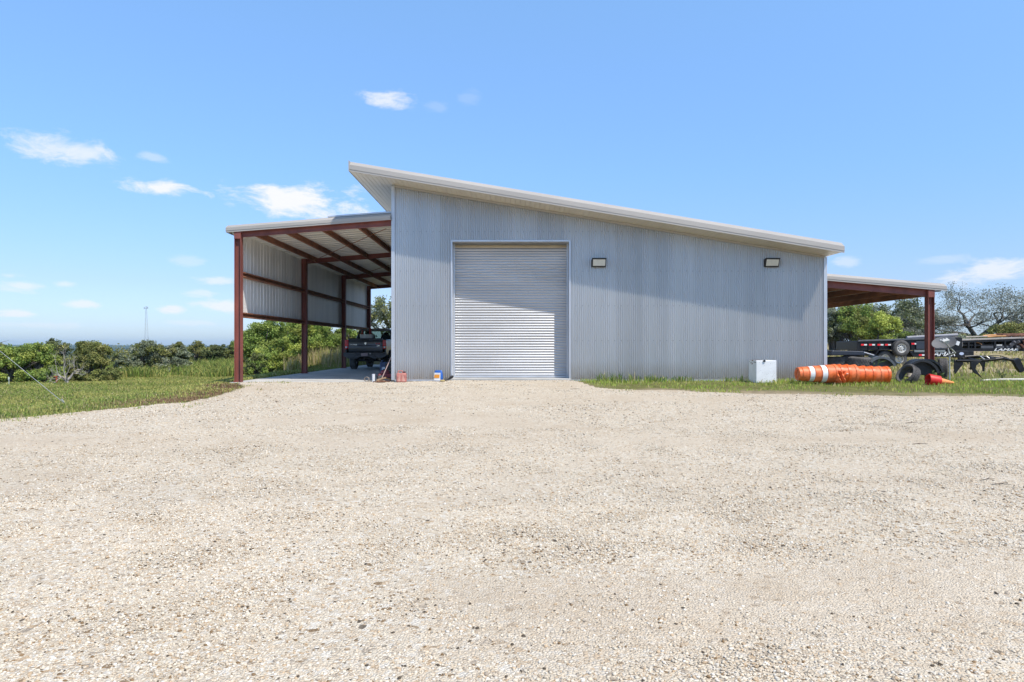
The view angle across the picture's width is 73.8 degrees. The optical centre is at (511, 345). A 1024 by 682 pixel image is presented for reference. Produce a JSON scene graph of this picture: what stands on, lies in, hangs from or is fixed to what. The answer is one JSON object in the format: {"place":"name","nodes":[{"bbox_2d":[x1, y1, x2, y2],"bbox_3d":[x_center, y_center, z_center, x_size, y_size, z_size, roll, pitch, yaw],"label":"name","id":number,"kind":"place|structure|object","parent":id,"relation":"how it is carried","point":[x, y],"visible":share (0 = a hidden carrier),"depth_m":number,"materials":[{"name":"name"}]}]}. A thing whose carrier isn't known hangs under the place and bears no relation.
{"place":"outdoors","nodes":[
{"label":"outdoors","id":0,"kind":"place"},
{"bbox_2d":[0,360,365,418],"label":"grass","id":1,"kind":"structure","parent":0,"point":[33,393],"depth_m":20.28,"materials":[{"name":"green plant"}]},
{"bbox_2d":[281,346,349,370],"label":"seeding grass","id":2,"kind":"structure","parent":0,"point":[323,357],"depth_m":38.50,"materials":[{"name":"green plant"}]},
{"bbox_2d":[360,334,373,337],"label":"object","id":3,"kind":"object","parent":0,"point":[366,335],"visible":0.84,"depth_m":33.10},
{"bbox_2d":[380,360,389,371],"bbox_3d":[-4.801,0.845,25.800,0.340,0.590,0.240,0,0,0],"label":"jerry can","id":4,"kind":"object","parent":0,"point":[382,363],"visible":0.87,"depth_m":25.68,"materials":[{"name":"blue plastic"}]},
{"bbox_2d":[0,380,1023,681],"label":"gravel yard","id":5,"kind":"structure","parent":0,"point":[766,590],"depth_m":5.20,"materials":[{"name":"beige gravel"}]},
{"bbox_2d":[396,370,406,381],"bbox_3d":[-3.392,0.935,20.948,0.310,0.368,0.204,0,0,-6],"label":"gas can","id":6,"kind":"object","parent":5,"relation":"on","point":[401,377],"visible":0.99,"depth_m":20.85,"materials":[{"name":"red plastic"}]},
{"bbox_2d":[434,370,442,380],"bbox_3d":[-2.268,0.924,21.047,0.280,0.335,0.157,0,0,12],"label":"feed bag","id":7,"kind":"object","parent":5,"relation":"on","point":[438,375],"visible":0.92,"depth_m":20.99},
{"bbox_2d":[0,345,1023,421],"bbox_3d":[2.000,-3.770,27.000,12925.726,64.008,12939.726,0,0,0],"label":"ground","id":8,"kind":"structure","parent":0,"point":[849,389],"depth_m":18.67,"materials":[{"name":"green plant"}]},
{"bbox_2d":[0,343,51,382],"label":"shrub","id":9,"kind":"object","parent":8,"relation":"on","point":[20,355],"visible":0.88,"depth_m":27.26,"materials":[{"name":"green plant"}]},
{"bbox_2d":[0,351,63,401],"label":"guy wire","id":10,"kind":"object","parent":8,"relation":"attached to","point":[33,378],"visible":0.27,"depth_m":16.75,"materials":[{"name":"grey metal"}]},
{"bbox_2d":[21,342,65,381],"bbox_3d":[-19.750,0.725,28.452,2.151,1.812,1.683,0,0,0],"label":"shrub","id":11,"kind":"object","parent":8,"relation":"on","point":[42,350],"visible":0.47,"depth_m":28.30,"materials":[{"name":"green plant"}]},
{"bbox_2d":[32,370,63,382],"bbox_3d":[-18.456,1.290,27.188,1.107,0.703,0.993,0,0,0],"label":"shrub","id":12,"kind":"object","parent":8,"relation":"on","point":[41,376],"visible":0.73,"depth_m":27.03,"materials":[{"name":"green plant"}]},
{"bbox_2d":[41,338,61,352],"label":"shrub","id":13,"kind":"object","parent":8,"relation":"on","point":[51,339],"visible":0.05,"depth_m":32.98,"materials":[{"name":"green plant"}]},
{"bbox_2d":[45,341,81,376],"bbox_3d":[-20.470,0.707,30.990,2.322,1.866,1.724,0,0,0],"label":"shrub","id":14,"kind":"object","parent":8,"relation":"on","point":[65,346],"visible":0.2,"depth_m":30.85,"materials":[{"name":"green plant"}]},
{"bbox_2d":[44,347,85,383],"bbox_3d":[-17.346,0.828,26.581,1.534,2.048,1.166,0,0,-39],"label":"dead tree","id":15,"kind":"object","parent":8,"relation":"on","point":[65,378],"visible":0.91,"depth_m":26.60,"materials":[{"name":"grey wood"}]},
{"bbox_2d":[67,340,123,380],"bbox_3d":[-17.492,0.698,28.593,2.188,1.920,1.872,0,0,0],"label":"shrub","id":16,"kind":"object","parent":8,"relation":"on","point":[91,354],"visible":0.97,"depth_m":28.17,"materials":[{"name":"green plant"}]},
{"bbox_2d":[111,353,132,370],"bbox_3d":[-18.987,0.993,33.067,1.418,1.286,1.179,0,0,-22],"label":"shrub","id":17,"kind":"object","parent":8,"relation":"on","point":[120,360],"visible":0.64,"depth_m":32.84,"materials":[{"name":"green plant"}]},
{"bbox_2d":[1,343,249,362],"bbox_3d":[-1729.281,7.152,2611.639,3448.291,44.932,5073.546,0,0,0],"label":"woods","id":18,"kind":"object","parent":8,"relation":"on","point":[120,351],"depth_m":89.78,"materials":[{"name":"green plant"}]},
{"bbox_2d":[125,355,144,370],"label":"shrub","id":19,"kind":"object","parent":8,"relation":"on","point":[135,362],"visible":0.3,"depth_m":33.97,"materials":[{"name":"green plant"}]},
{"bbox_2d":[128,339,170,371],"bbox_3d":[-18.892,0.616,35.069,2.679,2.048,2.115,0,0,0],"label":"shrub","id":20,"kind":"object","parent":8,"relation":"on","point":[148,351],"visible":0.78,"depth_m":34.79,"materials":[{"name":"green plant"}]},
{"bbox_2d":[158,351,171,363],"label":"shrub","id":21,"kind":"object","parent":8,"relation":"on","point":[164,354],"visible":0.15,"depth_m":39.03,"materials":[{"name":"green plant"}]},
{"bbox_2d":[102,356,246,377],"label":"tall grass","id":22,"kind":"structure","parent":8,"relation":"on","point":[221,367],"depth_m":32.09,"materials":[{"name":"green plant"}]},
{"bbox_2d":[164,356,192,366],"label":"shrub","id":23,"kind":"object","parent":8,"relation":"on","point":[176,360],"visible":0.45,"depth_m":36.92,"materials":[{"name":"green plant"}]},
{"bbox_2d":[166,341,192,360],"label":"shrub","id":24,"kind":"object","parent":8,"relation":"on","point":[178,349],"visible":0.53,"depth_m":40.72,"materials":[{"name":"green plant"}]},
{"bbox_2d":[188,340,209,362],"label":"shrub","id":25,"kind":"object","parent":8,"relation":"on","point":[198,348],"visible":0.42,"depth_m":43.83,"materials":[{"name":"green plant"}]},
{"bbox_2d":[200,344,228,361],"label":"shrub","id":26,"kind":"object","parent":8,"relation":"on","point":[214,351],"visible":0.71,"depth_m":42.72,"materials":[{"name":"green plant"}]},
{"bbox_2d":[224,342,246,364],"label":"shrub","id":27,"kind":"object","parent":8,"relation":"on","point":[230,353],"visible":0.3,"depth_m":44.58,"materials":[{"name":"green plant"}]},
{"bbox_2d":[231,320,292,358],"bbox_3d":[-13.531,-0.074,36.940,3.151,2.998,2.948,0,0,0],"label":"tree","id":28,"kind":"object","parent":8,"relation":"on","point":[257,334],"visible":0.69,"depth_m":36.58,"materials":[{"name":"green plant"}]},
{"bbox_2d":[243,352,280,373],"bbox_3d":[-12.428,0.941,33.816,2.041,1.272,1.644,0,0,0],"label":"thicket shrub","id":29,"kind":"object","parent":8,"relation":"on","point":[255,365],"visible":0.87,"depth_m":33.44,"materials":[{"name":"green plant"}]},
{"bbox_2d":[250,336,300,371],"bbox_3d":[-11.900,0.520,34.452,2.823,2.008,2.268,0,0,0],"label":"thicket shrub","id":30,"kind":"object","parent":8,"relation":"on","point":[277,351],"visible":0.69,"depth_m":34.14,"materials":[{"name":"green plant"}]},
{"bbox_2d":[279,322,325,358],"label":"tree","id":31,"kind":"object","parent":8,"relation":"on","point":[293,334],"visible":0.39,"depth_m":40.37,"materials":[{"name":"green plant"}]},
{"bbox_2d":[229,365,393,382],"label":"concrete slab","id":32,"kind":"structure","parent":8,"relation":"on","point":[360,373],"depth_m":25.30,"materials":[{"name":"grey concrete"}]},
{"bbox_2d":[226,211,390,381],"bbox_3d":[-6.388,-1.503,31.325,5.205,5.446,20.150,0,0,0],"label":"open carport","id":33,"kind":"object","parent":32,"relation":"on","point":[332,271],"visible":0.81,"depth_m":25.63,"materials":[{"name":"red metal"}]},
{"bbox_2d":[343,328,390,368],"bbox_3d":[-6.930,0.129,34.989,2.440,2.044,6.059,0,0,0],"label":"pickup truck","id":34,"kind":"object","parent":32,"relation":"on","point":[369,351],"visible":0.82,"depth_m":32.30,"materials":[{"name":"black paint"}]},
{"bbox_2d":[376,358,390,380],"bbox_3d":[-3.939,0.579,21.419,0.677,1.129,0.187,0,0,-25],"label":"push broom","id":35,"kind":"object","parent":32,"relation":"on","point":[383,378],"visible":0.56,"depth_m":21.37,"materials":[{"name":"brown wood"}]},
{"bbox_2d":[376,369,393,380],"bbox_3d":[-4.057,0.947,22.097,0.620,0.384,0.540,0,0,-15],"label":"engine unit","id":36,"kind":"object","parent":32,"relation":"on","point":[387,373],"visible":0.48,"depth_m":21.93,"materials":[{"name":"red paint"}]},
{"bbox_2d":[385,363,390,370],"bbox_3d":[-4.220,0.870,23.991,0.420,0.540,0.537,0,0,0],"label":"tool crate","id":37,"kind":"object","parent":32,"relation":"on","point":[389,367],"visible":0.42,"depth_m":23.75,"materials":[{"name":"plastic"}]},
{"bbox_2d":[309,326,340,352],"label":"thicket shrub","id":38,"kind":"object","parent":8,"relation":"on","point":[328,339],"visible":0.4,"depth_m":43.26,"materials":[{"name":"green plant"}]},
{"bbox_2d":[330,328,361,338],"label":"thicket shrub","id":39,"kind":"object","parent":8,"relation":"on","point":[351,333],"visible":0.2,"depth_m":47.71,"materials":[{"name":"green plant"}]},
{"bbox_2d":[371,295,390,334],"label":"live oak","id":40,"kind":"object","parent":8,"relation":"on","point":[380,314],"visible":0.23,"depth_m":57.06,"materials":[{"name":"green plant"}]},
{"bbox_2d":[348,160,844,381],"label":"metal workshop","id":41,"kind":"structure","parent":8,"relation":"on","point":[490,282],"depth_m":21.40,"materials":[{"name":"metal"}]},
{"bbox_2d":[454,244,567,377],"bbox_3d":[-0.039,-1.173,21.820,3.651,4.386,0.120,0,0,0],"label":"roll up door","id":42,"kind":"structure","parent":41,"relation":"in","point":[511,300],"depth_m":21.84,"materials":[{"name":"white metal"}]},
{"bbox_2d":[592,258,606,266],"bbox_3d":[2.712,-2.595,21.273,0.448,0.266,0.230,0,0,0],"label":"wall light","id":43,"kind":"object","parent":41,"relation":"attached to","point":[598,262],"visible":1,"depth_m":21.23,"materials":[{"name":"white plastic"}]},
{"bbox_2d":[764,258,780,266],"bbox_3d":[8.105,-2.595,21.273,0.448,0.266,0.230,0,0,0],"label":"wall light","id":44,"kind":"object","parent":41,"relation":"attached to","point":[771,262],"visible":1,"depth_m":21.23,"materials":[{"name":"white plastic"}]},
{"bbox_2d":[597,371,800,381],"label":"weeds","id":45,"kind":"object","parent":8,"relation":"on","point":[680,378],"visible":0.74,"depth_m":20.98,"materials":[{"name":"green plant"}]},
{"bbox_2d":[749,360,775,382],"bbox_3d":[7.554,0.760,20.565,0.612,0.690,0.670,0,0,0],"label":"white cabinet","id":46,"kind":"object","parent":8,"relation":"on","point":[762,370],"visible":0.94,"depth_m":20.27,"materials":[{"name":"metal"}]},
{"bbox_2d":[574,371,1023,396],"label":"grass","id":47,"kind":"structure","parent":8,"relation":"on","point":[999,383],"depth_m":19.51,"materials":[{"name":"green plant"}]},
{"bbox_2d":[836,371,845,382],"bbox_3d":[9.441,0.888,19.592,0.240,0.362,0.139,0,0,0],"label":"torn sheeting","id":48,"kind":"object","parent":47,"relation":"on","point":[840,378],"visible":1,"depth_m":19.58,"materials":[{"name":"orange plastic"}]},
{"bbox_2d":[842,364,851,382],"bbox_3d":[9.343,0.827,20.067,1.050,0.566,0.589,0,0,-2],"label":"traffic drum","id":49,"kind":"object","parent":47,"relation":"on","point":[848,372],"visible":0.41,"depth_m":19.85,"materials":[{"name":"orange plastic"}]},
{"bbox_2d":[836,364,844,382],"bbox_3d":[9.099,0.823,20.012,1.050,0.570,0.592,0,0,-2],"label":"traffic drum","id":50,"kind":"object","parent":49,"relation":"on","point":[840,367],"visible":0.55,"depth_m":19.83,"materials":[{"name":"orange plastic"}]},
{"bbox_2d":[794,364,838,383],"bbox_3d":[8.868,0.822,19.969,1.166,0.573,0.573,0,0,-2],"label":"traffic drum","id":51,"kind":"object","parent":50,"relation":"on","point":[823,373],"visible":0.99,"depth_m":19.77,"materials":[{"name":"orange plastic"}]},
{"bbox_2d":[849,364,859,382],"bbox_3d":[9.588,0.832,20.133,1.050,0.567,0.567,0,0,-2],"label":"traffic drum","id":52,"kind":"object","parent":47,"relation":"on","point":[855,373],"visible":0.32,"depth_m":19.91,"materials":[{"name":"orange plastic"}]},
{"bbox_2d":[858,366,868,383],"bbox_3d":[9.883,0.854,20.188,1.050,0.536,0.536,0,0,-2],"label":"traffic drum","id":53,"kind":"object","parent":47,"relation":"on","point":[864,374],"visible":0.34,"depth_m":19.98,"materials":[{"name":"orange plastic"}]},
{"bbox_2d":[866,366,875,382],"bbox_3d":[10.146,0.861,20.243,1.050,0.529,0.529,0,0,-2],"label":"traffic drum","id":54,"kind":"object","parent":47,"relation":"on","point":[872,373],"visible":0.34,"depth_m":20.03,"materials":[{"name":"orange plastic"}]},
{"bbox_2d":[874,366,883,382],"bbox_3d":[10.410,0.865,20.298,1.050,0.524,0.524,0,0,-2],"label":"traffic drum","id":55,"kind":"object","parent":47,"relation":"on","point":[879,374],"visible":0.29,"depth_m":20.09,"materials":[{"name":"orange plastic"}]},
{"bbox_2d":[827,307,854,349],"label":"broadleaf tree","id":56,"kind":"object","parent":8,"relation":"on","point":[834,333],"visible":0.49,"depth_m":46.47,"materials":[{"name":"green plant"}]},
{"bbox_2d":[830,303,894,350],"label":"broadleaf tree","id":57,"kind":"object","parent":8,"relation":"on","point":[857,317],"visible":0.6,"depth_m":45.60,"materials":[{"name":"green plant"}]},
{"bbox_2d":[856,310,903,350],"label":"broadleaf tree","id":58,"kind":"object","parent":8,"relation":"on","point":[886,325],"visible":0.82,"depth_m":43.67,"materials":[{"name":"green plant"}]},
{"bbox_2d":[827,274,946,379],"bbox_3d":[11.777,-0.556,26.300,3.805,3.488,9.680,0,0,0],"label":"open lean to","id":59,"kind":"object","parent":8,"relation":"on","point":[845,290],"visible":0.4,"depth_m":21.63,"materials":[{"name":"red metal"}]},
{"bbox_2d":[910,359,943,374],"bbox_3d":[12.921,0.671,21.295,1.005,0.516,0.290,0,0,-10],"label":"mudguard","id":60,"kind":"object","parent":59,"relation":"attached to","point":[938,365],"visible":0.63,"depth_m":21.23,"materials":[{"name":"black plastic"}]},
{"bbox_2d":[882,366,891,382],"bbox_3d":[10.660,0.865,20.353,1.050,0.518,0.518,0,0,-2],"label":"traffic drum","id":61,"kind":"object","parent":8,"relation":"on","point":[887,373],"visible":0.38,"depth_m":20.15,"materials":[{"name":"orange plastic"}]},
{"bbox_2d":[870,297,923,330],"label":"live oak","id":62,"kind":"object","parent":8,"relation":"on","point":[905,310],"visible":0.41,"depth_m":57.20,"materials":[{"name":"green plant"}]},
{"bbox_2d":[891,331,917,338],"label":"broadleaf tree","id":63,"kind":"object","parent":8,"relation":"on","point":[903,335],"visible":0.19,"depth_m":55.60,"materials":[{"name":"green plant"}]},
{"bbox_2d":[836,333,973,366],"bbox_3d":[19.812,0.200,33.867,6.305,1.636,2.445,0,0,0],"label":"dump trailer","id":64,"kind":"object","parent":8,"relation":"on","point":[909,343],"visible":0.69,"depth_m":32.98,"materials":[{"name":"black metal"}]},
{"bbox_2d":[895,364,920,382],"bbox_3d":[12.011,0.894,20.700,0.530,0.704,0.692,0,0,-15],"label":"old tyre","id":65,"kind":"object","parent":8,"relation":"on","point":[904,370],"visible":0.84,"depth_m":20.67,"materials":[{"name":"rubber"}]},
{"bbox_2d":[909,360,939,373],"bbox_3d":[12.596,0.654,20.936,0.854,0.458,0.270,0,0,18],"label":"mudguard","id":66,"kind":"object","parent":65,"relation":"on","point":[925,366],"visible":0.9,"depth_m":20.98,"materials":[{"name":"black plastic"}]},
{"bbox_2d":[895,308,960,335],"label":"live oak","id":67,"kind":"object","parent":8,"relation":"on","point":[941,320],"visible":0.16,"depth_m":63.89,"materials":[{"name":"green plant"}]},
{"bbox_2d":[925,374,953,384],"bbox_3d":[12.390,0.991,19.726,0.757,0.356,0.344,0,0,4],"label":"traffic cone","id":68,"kind":"object","parent":8,"relation":"on","point":[931,379],"visible":0.85,"depth_m":19.64,"materials":[{"name":"red plastic"}]},
{"bbox_2d":[937,358,947,378],"bbox_3d":[13.814,0.750,21.900,0.286,0.716,0.712,0,0,28],"label":"old tyre","id":69,"kind":"object","parent":8,"relation":"on","point":[943,362],"visible":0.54,"depth_m":21.64,"materials":[{"name":"rubber"}]},
{"bbox_2d":[932,336,956,378],"bbox_3d":[13.220,0.435,20.848,0.586,1.460,0.622,0,0,0],"label":"satellite dish","id":70,"kind":"object","parent":8,"relation":"on","point":[946,342],"visible":1,"depth_m":20.87,"materials":[{"name":"grey metal"}]},
{"bbox_2d":[935,332,970,338],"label":"broadleaf tree","id":71,"kind":"object","parent":8,"relation":"on","point":[963,335],"visible":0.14,"depth_m":61.48,"materials":[{"name":"green plant"}]},
{"bbox_2d":[920,281,1023,335],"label":"live oak","id":72,"kind":"object","parent":8,"relation":"on","point":[967,324],"visible":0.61,"depth_m":69.83,"materials":[{"name":"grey plant"}]},
{"bbox_2d":[971,333,1001,338],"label":"broadleaf tree","id":73,"kind":"object","parent":8,"relation":"on","point":[982,335],"visible":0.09,"depth_m":63.69,"materials":[{"name":"green plant"}]},
{"bbox_2d":[954,355,1023,377],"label":"ripper implement","id":74,"kind":"object","parent":8,"relation":"on","point":[973,360],"visible":1,"depth_m":21.18,"materials":[{"name":"black metal"}]},
{"bbox_2d":[962,337,1023,363],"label":"flatbed trailer","id":75,"kind":"object","parent":8,"relation":"on","point":[995,344],"visible":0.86,"depth_m":38.00,"materials":[{"name":"black metal"}]},
{"bbox_2d":[996,333,1023,334],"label":"rusty beam","id":76,"kind":"structure","parent":75,"relation":"on","point":[1009,333],"depth_m":39.16,"materials":[{"name":"brown metal"}]},
{"bbox_2d":[1004,334,1023,336],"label":"rusty beam","id":77,"kind":"structure","parent":75,"relation":"on","point":[1013,335],"depth_m":38.86,"materials":[{"name":"brown metal"}]},
{"bbox_2d":[980,378,1023,380],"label":"fallen pole","id":78,"kind":"object","parent":8,"relation":"on","point":[1013,379],"visible":0.56,"depth_m":20.74,"materials":[{"name":"white metal"}]},
{"bbox_2d":[987,321,1023,337],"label":"broadleaf tree","id":79,"kind":"object","parent":8,"relation":"on","point":[1006,327],"visible":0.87,"depth_m":59.76,"materials":[{"name":"green plant"}]},
{"bbox_2d":[994,303,1023,333],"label":"live oak","id":80,"kind":"object","parent":8,"relation":"on","point":[1014,317],"visible":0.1,"depth_m":80.30,"materials":[{"name":"green plant"}]},
{"bbox_3d":[10.900,0.932,22.750,0.865,0.323,0.863,0,0,0],"label":"old tyre","id":81,"kind":"object","parent":8,"relation":"on","visible":0},
{"bbox_2d":[827,356,845,364],"bbox_3d":[10.778,0.528,22.601,0.875,0.368,0.889,0,0,0],"label":"old tyre","id":82,"kind":"object","parent":81,"relation":"on","point":[841,360],"visible":0.49,"depth_m":22.24,"materials":[{"name":"rubber"}]},
{"bbox_2d":[845,356,871,365],"bbox_3d":[11.256,0.498,22.300,0.908,0.369,0.910,0,0,0],"label":"old tyre","id":83,"kind":"object","parent":82,"relation":"on","point":[859,360],"visible":0.77,"depth_m":21.93,"materials":[{"name":"rubber"}]},
{"bbox_2d":[827,350,873,355],"bbox_3d":[11.034,0.233,22.499,1.405,0.172,0.900,0,0,2],"label":"bed cover","id":84,"kind":"object","parent":83,"relation":"on","point":[844,353],"visible":0.84,"depth_m":22.07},
{"bbox_2d":[0,0,1023,345],"label":"sky","id":85,"kind":"structure","parent":0,"point":[133,133],"materials":[{"name":"blue"}]},
{"bbox_2d":[870,356,895,366],"bbox_3d":[11.901,0.569,21.989,0.785,0.455,0.310,0,0,8],"label":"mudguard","id":86,"kind":"object","parent":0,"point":[888,362],"visible":0.81,"depth_m":22.08,"materials":[{"name":"black metal"}]},
{"bbox_2d":[903,359,918,372],"bbox_3d":[13.269,0.677,22.399,0.878,0.497,0.290,0,0,4],"label":"mudguard","id":87,"kind":"object","parent":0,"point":[908,361],"visible":0.24,"depth_m":22.44,"materials":[{"name":"black plastic"}]},
{"bbox_2d":[827,343,1023,376],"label":"grass","id":88,"kind":"structure","parent":0,"point":[1006,364],"depth_m":32.01,"materials":[{"name":"green plant"}]}
]}

